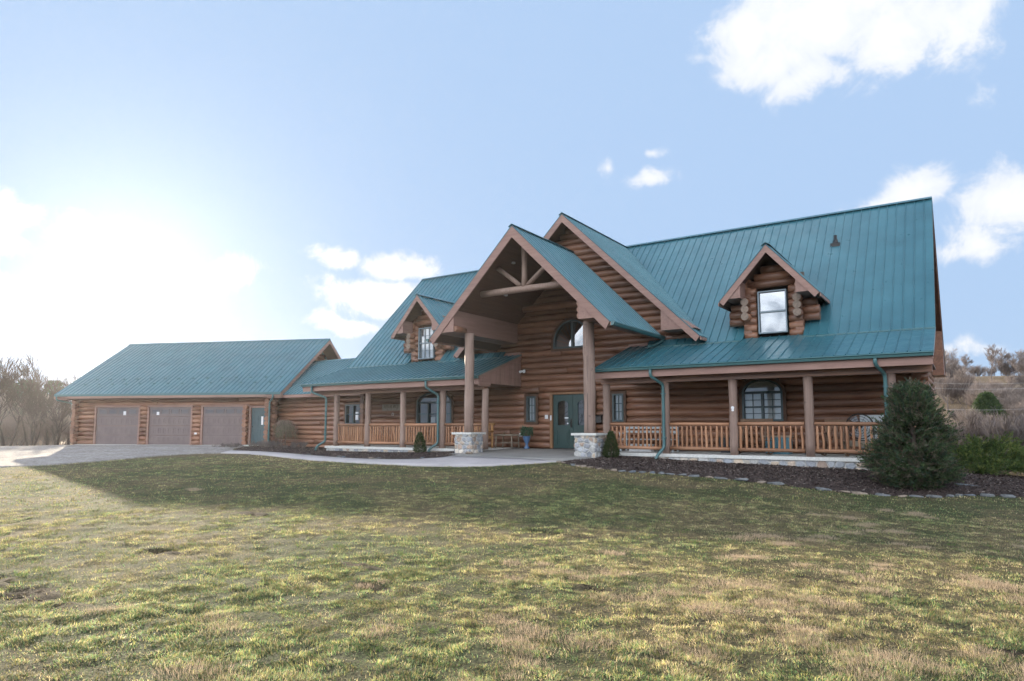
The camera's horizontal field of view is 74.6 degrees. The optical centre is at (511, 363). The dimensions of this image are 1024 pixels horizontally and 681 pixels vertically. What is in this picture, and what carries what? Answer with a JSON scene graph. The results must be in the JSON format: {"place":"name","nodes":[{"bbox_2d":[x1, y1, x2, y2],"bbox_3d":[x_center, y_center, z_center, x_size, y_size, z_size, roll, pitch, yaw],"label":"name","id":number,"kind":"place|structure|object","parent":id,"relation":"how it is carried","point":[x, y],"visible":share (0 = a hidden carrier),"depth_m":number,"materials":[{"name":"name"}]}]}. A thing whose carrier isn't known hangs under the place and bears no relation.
{"place":"outdoors","nodes":[
{"label":"outdoors","id":0,"kind":"place"},
{"bbox_2d":[0,445,241,467],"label":"driveway","id":1,"kind":"structure","parent":0,"point":[25,456],"depth_m":30.17,"materials":[{"name":"concrete"}]},
{"bbox_2d":[221,450,555,466],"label":"path","id":2,"kind":"structure","parent":0,"point":[464,461],"depth_m":21.52,"materials":[{"name":"concrete"}]},
{"bbox_2d":[0,375,1023,680],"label":"ground","id":3,"kind":"structure","parent":0,"point":[510,473],"depth_m":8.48,"materials":[{"name":"plant"}]},
{"bbox_2d":[0,390,11,419],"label":"bare tree","id":4,"kind":"object","parent":3,"relation":"on","point":[3,405],"visible":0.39,"depth_m":71.41,"materials":[{"name":"plant"}]},
{"bbox_2d":[0,417,23,445],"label":"bare shrub","id":5,"kind":"object","parent":3,"relation":"on","point":[4,428],"visible":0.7,"depth_m":52.22,"materials":[{"name":"plant"}]},
{"bbox_2d":[0,402,26,418],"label":"bare tree","id":6,"kind":"object","parent":3,"relation":"on","point":[19,407],"visible":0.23,"depth_m":85.67,"materials":[{"name":"plant"}]},
{"bbox_2d":[0,356,31,409],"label":"bare tree","id":7,"kind":"object","parent":3,"relation":"on","point":[8,377],"visible":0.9,"depth_m":47.83,"materials":[{"name":"brown plant"}]},
{"bbox_2d":[0,412,36,445],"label":"bare shrub","id":8,"kind":"object","parent":3,"relation":"on","point":[14,442],"visible":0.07,"depth_m":59.34,"materials":[{"name":"plant"}]},
{"bbox_2d":[0,409,41,445],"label":"bare shrub","id":9,"kind":"object","parent":3,"relation":"on","point":[20,423],"visible":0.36,"depth_m":55.67,"materials":[{"name":"plant"}]},
{"bbox_2d":[4,378,47,438],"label":"evergreen tree","id":10,"kind":"object","parent":3,"relation":"on","point":[18,383],"visible":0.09,"depth_m":87.32,"materials":[{"name":"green plant"}]},
{"bbox_2d":[2,367,55,445],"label":"bare tree","id":11,"kind":"object","parent":3,"relation":"on","point":[37,404],"visible":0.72,"depth_m":50.01,"materials":[{"name":"brown plant"}]},
{"bbox_2d":[0,368,59,445],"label":"bare tree","id":12,"kind":"object","parent":3,"relation":"on","point":[2,442],"visible":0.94,"depth_m":47.28,"materials":[{"name":"brown plant"}]},
{"bbox_2d":[12,354,53,444],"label":"bare tree","id":13,"kind":"object","parent":3,"relation":"on","point":[36,374],"visible":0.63,"depth_m":51.23,"materials":[{"name":"brown plant"}]},
{"bbox_2d":[26,425,50,444],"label":"bare shrub","id":14,"kind":"object","parent":3,"relation":"on","point":[29,432],"visible":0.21,"depth_m":53.85,"materials":[{"name":"plant"}]},
{"bbox_2d":[17,378,63,445],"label":"bare tree","id":15,"kind":"object","parent":3,"relation":"on","point":[57,382],"visible":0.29,"depth_m":58.17,"materials":[{"name":"brown plant"}]},
{"bbox_2d":[27,412,69,444],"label":"bare shrub","id":16,"kind":"object","parent":3,"relation":"on","point":[44,433],"visible":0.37,"depth_m":52.96,"materials":[{"name":"plant"}]},
{"bbox_2d":[26,386,71,444],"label":"bare tree","id":17,"kind":"object","parent":3,"relation":"on","point":[64,412],"visible":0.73,"depth_m":45.72,"materials":[{"name":"brown plant"}]},
{"bbox_2d":[36,412,70,444],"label":"bare shrub","id":18,"kind":"object","parent":3,"relation":"on","point":[49,421],"visible":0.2,"depth_m":51.15,"materials":[{"name":"plant"}]},
{"bbox_2d":[45,394,64,418],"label":"bare tree","id":19,"kind":"object","parent":3,"relation":"on","point":[55,405],"visible":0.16,"depth_m":85.36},
{"bbox_2d":[42,380,71,436],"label":"evergreen tree","id":20,"kind":"object","parent":3,"relation":"on","point":[50,385],"visible":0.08,"depth_m":97.99,"materials":[{"name":"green plant"}]},
{"bbox_2d":[51,419,70,444],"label":"bare shrub","id":21,"kind":"object","parent":3,"relation":"on","point":[66,433],"visible":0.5,"depth_m":50.79,"materials":[{"name":"plant"}]},
{"bbox_2d":[51,373,85,444],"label":"bare tree","id":22,"kind":"object","parent":3,"relation":"on","point":[67,383],"visible":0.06,"depth_m":55.04,"materials":[{"name":"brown plant"}]},
{"bbox_2d":[54,338,340,445],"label":"garage","id":23,"kind":"structure","parent":3,"relation":"on","point":[203,393],"depth_m":38.97,"materials":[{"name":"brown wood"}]},
{"bbox_2d":[93,405,140,444],"bbox_3d":[-22.884,3.587,39.017,3.040,2.260,0.220,-1,-6,11],"label":"garage door","id":24,"kind":"structure","parent":23,"relation":"in","point":[110,426],"depth_m":38.99,"materials":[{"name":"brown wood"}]},
{"bbox_2d":[146,405,192,444],"bbox_3d":[-19.491,3.523,38.342,2.920,2.260,0.220,-1,-6,11],"label":"garage door","id":25,"kind":"structure","parent":23,"relation":"in","point":[160,430],"depth_m":38.31,"materials":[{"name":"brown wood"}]},
{"bbox_2d":[200,405,249,444],"bbox_3d":[-16.064,3.458,37.660,2.970,2.260,0.220,-1,-6,11],"label":"garage door","id":26,"kind":"structure","parent":23,"relation":"in","point":[215,419],"depth_m":37.67,"materials":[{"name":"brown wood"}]},
{"bbox_2d":[248,406,265,444],"bbox_3d":[-13.999,3.459,37.241,1.200,2.180,0.220,-1,-6,11],"label":"side door","id":27,"kind":"structure","parent":23,"relation":"in","point":[256,413],"depth_m":37.23,"materials":[{"name":"teal paint"}]},
{"bbox_2d":[211,442,243,446],"bbox_3d":[-14.530,4.291,34.791,1.441,0.461,1.449,-4,-6,34],"label":"bare shrub","id":28,"kind":"object","parent":3,"relation":"on","point":[231,445],"visible":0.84,"depth_m":34.62,"materials":[{"name":"plant"}]},
{"bbox_2d":[236,445,455,458],"bbox_3d":[-7.518,3.920,30.227,18.097,0.299,5.874,-5,-7,43],"label":"mulch bed","id":29,"kind":"object","parent":3,"relation":"on","point":[350,456],"visible":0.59,"depth_m":26.70,"materials":[{"name":"wood"}]},
{"bbox_2d":[248,441,273,445],"bbox_3d":[-13.286,4.302,35.434,1.383,0.484,0.992,-1,-5,8],"label":"bare shrub","id":30,"kind":"object","parent":29,"relation":"on","point":[250,444],"visible":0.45,"depth_m":35.30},
{"bbox_2d":[251,439,284,446],"bbox_3d":[-12.404,4.160,34.294,1.280,0.588,1.436,-4,-6,34],"label":"bare shrub","id":31,"kind":"object","parent":29,"relation":"on","point":[268,443],"visible":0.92,"depth_m":34.23,"materials":[{"name":"plant"}]},
{"bbox_2d":[271,420,298,445],"bbox_3d":[-12.103,3.768,35.987,1.486,1.488,1.517,-4,-6,34],"label":"weeping shrub","id":32,"kind":"object","parent":29,"relation":"on","point":[286,428],"visible":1,"depth_m":35.89,"materials":[{"name":"grey plant"}]},
{"bbox_2d":[281,441,308,447],"bbox_3d":[-10.842,4.196,34.105,1.175,0.557,1.593,-4,-6,34],"label":"bare shrub","id":33,"kind":"object","parent":29,"relation":"on","point":[300,444],"visible":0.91,"depth_m":34.03,"materials":[{"name":"plant"}]},
{"bbox_2d":[412,431,426,452],"bbox_3d":[-3.609,3.121,26.277,0.607,0.944,0.598,1,-6,-15],"label":"dwarf conifer","id":34,"kind":"object","parent":29,"relation":"on","point":[420,440],"visible":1,"depth_m":26.20,"materials":[{"name":"green plant"}]},
{"bbox_2d":[0,483,1023,630],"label":"grass","id":35,"kind":"structure","parent":3,"relation":"on","point":[594,523],"depth_m":10.24,"materials":[{"name":"plant"}]},
{"bbox_2d":[74,487,1023,680],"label":"straw tufts","id":36,"kind":"object","parent":3,"relation":"on","point":[669,592],"visible":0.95,"depth_m":6.01,"materials":[{"name":"beige plant"}]},
{"bbox_2d":[276,196,945,469],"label":"log house","id":37,"kind":"structure","parent":3,"relation":"on","point":[569,332],"depth_m":24.38,"materials":[{"name":"wood"}]},
{"bbox_2d":[344,403,360,423],"bbox_3d":[-8.049,2.615,34.366,1.300,1.180,0.275,-4,-6,34],"label":"window","id":38,"kind":"structure","parent":37,"relation":"in","point":[346,405],"depth_m":34.39,"materials":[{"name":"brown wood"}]},
{"bbox_2d":[382,404,399,410],"bbox_3d":[-5.631,2.070,31.475,1.220,0.300,0.040,-4,-6,34],"label":"carved sign","id":39,"kind":"object","parent":37,"relation":"attached to","point":[390,407],"visible":0.98,"depth_m":31.48,"materials":[{"name":"brown wood"}]},
{"bbox_2d":[418,327,435,359],"bbox_3d":[-3.882,-0.914,30.671,0.910,1.430,0.165,-4,-6,34],"label":"window","id":40,"kind":"structure","parent":37,"relation":"in","point":[423,350],"depth_m":30.75,"materials":[{"name":"white glass"}]},
{"bbox_2d":[415,391,454,422],"bbox_3d":[-3.432,2.021,30.156,2.240,1.610,0.275,-4,-6,34],"label":"window","id":41,"kind":"structure","parent":37,"relation":"in","point":[418,402],"depth_m":30.26,"materials":[{"name":"brown wood"}]},
{"bbox_2d":[473,423,494,447],"bbox_3d":[-1.310,2.917,27.212,1.001,1.013,0.767,-4,-6,34],"label":"log armchair","id":42,"kind":"object","parent":37,"relation":"on","point":[491,431],"visible":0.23,"depth_m":27.21,"materials":[{"name":"wood"}]},
{"bbox_2d":[494,434,520,448],"bbox_3d":[-0.180,3.150,27.077,0.960,0.567,0.600,-4,-6,34],"label":"log side table","id":43,"kind":"object","parent":37,"relation":"on","point":[503,435],"visible":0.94,"depth_m":26.96,"materials":[{"name":"brown wood"}]},
{"bbox_2d":[524,394,538,423],"bbox_3d":[0.838,1.866,27.289,0.650,1.220,0.275,-4,-6,34],"label":"window","id":44,"kind":"structure","parent":37,"relation":"in","point":[531,404],"depth_m":27.26,"materials":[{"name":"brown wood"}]},
{"bbox_2d":[551,317,594,351],"bbox_3d":[2.419,-1.151,26.507,1.900,1.300,0.275,-4,-6,34],"label":"window","id":45,"kind":"structure","parent":37,"relation":"in","point":[554,340],"depth_m":26.55,"materials":[{"name":"brown wood"}]},
{"bbox_2d":[550,391,596,448],"bbox_3d":[2.412,2.228,26.176,2.020,2.210,0.302,-4,-6,34],"label":"front door","id":46,"kind":"structure","parent":37,"relation":"in","point":[562,426],"depth_m":26.29,"materials":[{"name":"green wood"}]},
{"bbox_2d":[610,391,626,422],"bbox_3d":[4.017,1.665,25.162,0.650,1.220,0.275,-4,-6,34],"label":"window","id":47,"kind":"structure","parent":37,"relation":"in","point":[615,412],"depth_m":25.14,"materials":[{"name":"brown wood"}]},
{"bbox_2d":[619,427,678,451],"bbox_3d":[4.751,2.632,23.332,1.970,0.850,0.550,-4,-6,34],"label":"painted bench","id":48,"kind":"object","parent":37,"relation":"on","point":[674,432],"visible":0.32,"depth_m":23.54,"materials":[{"name":"grey wood"}]},
{"bbox_2d":[739,419,773,454],"bbox_3d":[7.510,2.267,20.827,1.020,1.102,0.955,-4,-6,34],"label":"rocking chair","id":49,"kind":"object","parent":37,"relation":"on","point":[757,420],"visible":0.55,"depth_m":21.01,"materials":[{"name":"brown wood"}]},
{"bbox_2d":[739,378,786,421],"bbox_3d":[8.329,1.228,22.293,1.500,1.570,0.275,-4,-6,34],"label":"window","id":50,"kind":"structure","parent":37,"relation":"in","point":[746,404],"depth_m":22.25,"materials":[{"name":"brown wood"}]},
{"bbox_2d":[757,289,788,333],"bbox_3d":[8.651,-1.706,22.286,0.910,1.430,0.165,-4,-6,34],"label":"window","id":51,"kind":"structure","parent":37,"relation":"in","point":[760,294],"depth_m":22.31,"materials":[{"name":"clear glass"}]},
{"bbox_2d":[821,419,850,455],"bbox_3d":[9.419,2.167,19.548,0.690,1.062,0.955,-4,-6,34],"label":"rocking chair","id":52,"kind":"object","parent":37,"relation":"on","point":[826,439],"visible":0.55,"depth_m":19.80,"materials":[{"name":"brown wood"}]},
{"bbox_2d":[860,415,883,449],"bbox_3d":[10.685,2.083,19.917,0.640,1.100,0.200,-4,-6,34],"label":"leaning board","id":53,"kind":"object","parent":37,"relation":"on","point":[867,419],"visible":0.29,"depth_m":20.00,"materials":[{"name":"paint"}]},
{"bbox_2d":[733,478,747,480],"bbox_3d":[5.757,2.948,16.976,0.431,0.073,0.157,-11,-19,30],"label":"edging stone","id":54,"kind":"object","parent":3,"relation":"on","point":[740,479],"visible":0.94,"depth_m":16.90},
{"bbox_2d":[767,482,783,484],"bbox_3d":[6.516,2.969,16.577,0.427,0.076,0.103,-11,0,31],"label":"edging stone","id":55,"kind":"object","parent":3,"relation":"on","point":[777,483],"visible":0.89,"depth_m":16.53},
{"bbox_2d":[564,456,1023,497],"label":"mulch bed","id":56,"kind":"object","parent":3,"relation":"on","point":[879,490],"visible":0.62,"depth_m":17.12,"materials":[{"name":"wood"}]},
{"bbox_2d":[602,430,619,457],"bbox_3d":[3.163,2.612,21.513,0.659,0.997,0.655,-4,-6,34],"label":"dwarf conifer","id":57,"kind":"object","parent":56,"relation":"on","point":[611,439],"visible":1,"depth_m":21.41,"materials":[{"name":"green plant"}]},
{"bbox_2d":[854,377,974,490],"bbox_3d":[9.725,1.715,16.152,2.631,2.856,2.398,1,-5,-7],"label":"evergreen shrub","id":58,"kind":"object","parent":56,"relation":"on","point":[922,458],"visible":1,"depth_m":15.87,"materials":[{"name":"green plant"}]},
{"bbox_2d":[948,431,1023,475],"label":"juniper","id":59,"kind":"object","parent":56,"relation":"on","point":[990,456],"visible":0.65,"depth_m":18.89,"materials":[{"name":"green plant"}]},
{"bbox_2d":[815,487,831,490],"bbox_3d":[7.411,3.004,15.974,0.394,0.076,0.125,4,8,39],"label":"edging stone","id":60,"kind":"object","parent":3,"relation":"on","point":[821,488],"visible":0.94,"depth_m":15.94,"materials":[{"name":"stone"}]},
{"bbox_2d":[851,491,867,494],"bbox_3d":[8.046,3.009,15.543,0.356,0.062,0.126,5,5,28],"label":"edging stone","id":61,"kind":"object","parent":3,"relation":"on","point":[858,492],"visible":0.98,"depth_m":15.51,"materials":[{"name":"stone"}]},
{"bbox_2d":[875,493,890,495],"bbox_3d":[8.486,3.014,15.379,0.337,0.045,0.165,3,2,28],"label":"edging stone","id":62,"kind":"object","parent":3,"relation":"on","point":[881,494],"visible":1,"depth_m":15.34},
{"bbox_2d":[926,495,941,497],"bbox_3d":[9.536,3.010,15.169,0.339,0.063,0.108,4,-16,13],"label":"edging stone","id":63,"kind":"object","parent":3,"relation":"on","point":[934,496],"visible":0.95,"depth_m":15.13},
{"bbox_2d":[934,380,942,393],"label":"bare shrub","id":64,"kind":"object","parent":3,"relation":"on","point":[937,390],"visible":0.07,"depth_m":60.34,"materials":[{"name":"plant"}]},
{"bbox_2d":[940,364,960,378],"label":"bare shrub","id":65,"kind":"object","parent":3,"relation":"on","point":[950,371],"visible":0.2,"depth_m":77.83,"materials":[{"name":"plant"}]},
{"bbox_2d":[933,366,968,410],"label":"bare tree","id":66,"kind":"object","parent":3,"relation":"on","point":[942,380],"visible":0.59,"depth_m":65.11,"materials":[{"name":"plant"}]},
{"bbox_2d":[944,348,958,366],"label":"bare tree","id":67,"kind":"object","parent":3,"relation":"on","point":[949,356],"visible":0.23,"depth_m":76.18,"materials":[{"name":"plant"}]},
{"bbox_2d":[937,376,973,404],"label":"bare shrub","id":68,"kind":"object","parent":3,"relation":"on","point":[948,388],"visible":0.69,"depth_m":67.63,"materials":[{"name":"plant"}]},
{"bbox_2d":[945,358,965,376],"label":"bare shrub","id":69,"kind":"object","parent":3,"relation":"on","point":[951,364],"visible":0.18,"depth_m":79.77,"materials":[{"name":"plant"}]},
{"bbox_2d":[947,406,965,423],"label":"bare shrub","id":70,"kind":"object","parent":3,"relation":"on","point":[955,416],"visible":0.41,"depth_m":60.39,"materials":[{"name":"plant"}]},
{"bbox_2d":[944,379,977,403],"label":"bare shrub","id":71,"kind":"object","parent":3,"relation":"on","point":[960,395],"visible":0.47,"depth_m":67.44,"materials":[{"name":"plant"}]},
{"bbox_2d":[959,354,972,366],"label":"bare tree","id":72,"kind":"object","parent":3,"relation":"on","point":[964,359],"visible":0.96,"depth_m":88.08,"materials":[{"name":"plant"}]},
{"bbox_2d":[959,368,975,402],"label":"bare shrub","id":73,"kind":"object","parent":3,"relation":"on","point":[968,378],"visible":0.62,"depth_m":67.14,"materials":[{"name":"plant"}]},
{"bbox_2d":[954,407,990,423],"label":"bare shrub","id":74,"kind":"object","parent":3,"relation":"on","point":[959,416],"visible":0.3,"depth_m":57.80,"materials":[{"name":"plant"}]},
{"bbox_2d":[961,365,986,375],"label":"bare shrub","id":75,"kind":"object","parent":3,"relation":"on","point":[976,370],"visible":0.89,"depth_m":91.16,"materials":[{"name":"plant"}]},
{"bbox_2d":[945,413,1003,436],"bbox_3d":[21.796,3.782,31.680,3.654,2.827,3.552,3,-6,-32],"label":"bare shrub","id":76,"kind":"object","parent":3,"relation":"on","point":[972,425],"visible":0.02,"depth_m":31.50,"materials":[{"name":"plant"}]},
{"bbox_2d":[965,388,983,399],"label":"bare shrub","id":77,"kind":"object","parent":3,"relation":"on","point":[972,393],"visible":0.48,"depth_m":62.70,"materials":[{"name":"plant"}]},
{"bbox_2d":[961,381,1004,401],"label":"bare shrub","id":78,"kind":"object","parent":3,"relation":"on","point":[967,396],"visible":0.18,"depth_m":64.77,"materials":[{"name":"plant"}]},
{"bbox_2d":[943,404,1023,446],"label":"bare shrub","id":79,"kind":"object","parent":3,"relation":"on","point":[987,429],"visible":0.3,"depth_m":29.98,"materials":[{"name":"plant"}]},
{"bbox_2d":[965,392,1002,405],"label":"bare shrub","id":80,"kind":"object","parent":3,"relation":"on","point":[969,400],"visible":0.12,"depth_m":63.99,"materials":[{"name":"plant"}]},
{"bbox_2d":[980,493,994,496],"bbox_3d":[10.805,3.001,15.274,0.327,0.072,0.175,5,-8,1],"label":"edging stone","id":81,"kind":"object","parent":3,"relation":"on","point":[987,495],"visible":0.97,"depth_m":15.21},
{"bbox_2d":[984,366,994,375],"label":"hilltop tree","id":82,"kind":"object","parent":3,"relation":"on","point":[988,372],"visible":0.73,"depth_m":109.36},
{"bbox_2d":[971,380,1009,400],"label":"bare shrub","id":83,"kind":"object","parent":3,"relation":"on","point":[978,390],"visible":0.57,"depth_m":59.23,"materials":[{"name":"plant"}]},
{"bbox_2d":[971,391,1012,426],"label":"evergreen tree","id":84,"kind":"object","parent":3,"relation":"on","point":[985,401],"visible":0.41,"depth_m":57.56,"materials":[{"name":"green plant"}]},
{"bbox_2d":[979,378,1015,390],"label":"bare shrub","id":85,"kind":"object","parent":3,"relation":"on","point":[994,383],"visible":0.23,"depth_m":67.28,"materials":[{"name":"plant"}]},
{"bbox_2d":[989,357,1005,373],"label":"bare tree","id":86,"kind":"object","parent":3,"relation":"on","point":[991,364],"visible":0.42,"depth_m":79.63,"materials":[{"name":"plant"}]},
{"bbox_2d":[984,344,1013,380],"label":"bare tree","id":87,"kind":"object","parent":3,"relation":"on","point":[993,355],"visible":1,"depth_m":77.66,"materials":[{"name":"plant"}]},
{"bbox_2d":[999,494,1015,497],"bbox_3d":[11.228,3.010,15.221,0.336,0.071,0.169,4,6,11],"label":"edging stone","id":88,"kind":"object","parent":3,"relation":"on","point":[1007,495],"visible":1,"depth_m":15.17,"materials":[{"name":"stone"}]},
{"bbox_2d":[994,410,1023,447],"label":"bare shrub","id":89,"kind":"object","parent":3,"relation":"on","point":[1018,426],"visible":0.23,"depth_m":29.09,"materials":[{"name":"plant"}]},
{"bbox_2d":[996,357,1022,377],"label":"bare shrub","id":90,"kind":"object","parent":3,"relation":"on","point":[1006,368],"visible":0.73,"depth_m":79.64,"materials":[{"name":"plant"}]},
{"bbox_2d":[995,385,1023,400],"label":"bare shrub","id":91,"kind":"object","parent":3,"relation":"on","point":[1010,393],"visible":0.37,"depth_m":63.45,"materials":[{"name":"plant"}]},
{"bbox_2d":[1004,373,1016,385],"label":"bare tree","id":92,"kind":"object","parent":3,"relation":"on","point":[1010,380],"visible":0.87,"depth_m":67.44,"materials":[{"name":"plant"}]},
{"bbox_2d":[998,393,1023,408],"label":"bare shrub","id":93,"kind":"object","parent":3,"relation":"on","point":[1015,398],"visible":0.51,"depth_m":61.58,"materials":[{"name":"plant"}]},
{"bbox_2d":[1003,349,1023,372],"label":"bare tree","id":94,"kind":"object","parent":3,"relation":"on","point":[1020,355],"visible":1,"depth_m":76.86,"materials":[{"name":"plant"}]},
{"bbox_2d":[1004,396,1023,412],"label":"bare shrub","id":95,"kind":"object","parent":3,"relation":"on","point":[1020,405],"visible":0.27,"depth_m":58.56,"materials":[{"name":"plant"}]},
{"bbox_2d":[1005,404,1023,421],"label":"bare shrub","id":96,"kind":"object","parent":3,"relation":"on","point":[1019,409],"visible":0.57,"depth_m":57.33,"materials":[{"name":"plant"}]},
{"bbox_2d":[1011,369,1023,386],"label":"bare shrub","id":97,"kind":"object","parent":3,"relation":"on","point":[1019,377],"visible":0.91,"depth_m":71.16,"materials":[{"name":"plant"}]},
{"bbox_2d":[1011,385,1023,395],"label":"bare shrub","id":98,"kind":"object","parent":3,"relation":"on","point":[1019,392],"visible":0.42,"depth_m":65.36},
{"bbox_2d":[1012,361,1023,373],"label":"bare shrub","id":99,"kind":"object","parent":3,"relation":"on","point":[1022,367],"visible":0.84,"depth_m":77.52,"materials":[{"name":"plant"}]},
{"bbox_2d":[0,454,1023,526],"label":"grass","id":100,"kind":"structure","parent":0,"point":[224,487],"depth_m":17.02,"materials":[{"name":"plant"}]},
{"bbox_2d":[0,0,1023,414],"label":"sky","id":101,"kind":"structure","parent":0,"point":[172,171],"materials":[{"name":"blue"}]},
{"bbox_2d":[451,448,628,461],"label":"patio","id":102,"kind":"structure","parent":0,"point":[562,455],"depth_m":23.32,"materials":[{"name":"grey concrete"}]},
{"bbox_2d":[520,425,533,448],"bbox_3d":[0.578,2.919,26.627,0.610,0.939,0.620,-4,-6,34],"label":"blue urn","id":103,"kind":"object","parent":102,"relation":"on","point":[524,433],"visible":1,"depth_m":26.52,"materials":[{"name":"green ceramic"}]},
{"bbox_2d":[629,444,654,451],"bbox_3d":[4.482,2.926,23.262,0.840,0.250,0.340,-4,-6,34],"label":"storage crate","id":104,"kind":"object","parent":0,"point":[642,450],"visible":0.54,"depth_m":23.11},
{"bbox_2d":[718,435,744,452],"bbox_3d":[7.224,2.657,22.163,0.740,0.580,0.580,-4,-6,34],"label":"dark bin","id":105,"kind":"object","parent":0,"point":[724,440],"visible":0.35,"depth_m":22.04,"materials":[{"name":"grey plastic"}]},
{"bbox_2d":[764,435,793,453],"bbox_3d":[8.399,2.565,21.136,0.780,0.570,0.580,-4,-6,34],"label":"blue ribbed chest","id":106,"kind":"object","parent":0,"point":[782,445],"visible":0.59,"depth_m":20.91,"materials":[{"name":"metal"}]},
{"bbox_2d":[843,441,870,455],"bbox_3d":[10.234,2.473,19.476,1.100,0.440,0.510,-4,-6,34],"label":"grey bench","id":107,"kind":"object","parent":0,"point":[851,443],"visible":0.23,"depth_m":19.40,"materials":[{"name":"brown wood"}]},
{"bbox_2d":[846,413,874,440],"bbox_3d":[10.120,1.859,19.544,0.750,0.795,0.260,-4,-6,34],"label":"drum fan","id":108,"kind":"object","parent":107,"relation":"on","point":[854,419],"visible":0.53,"depth_m":19.50}
]}

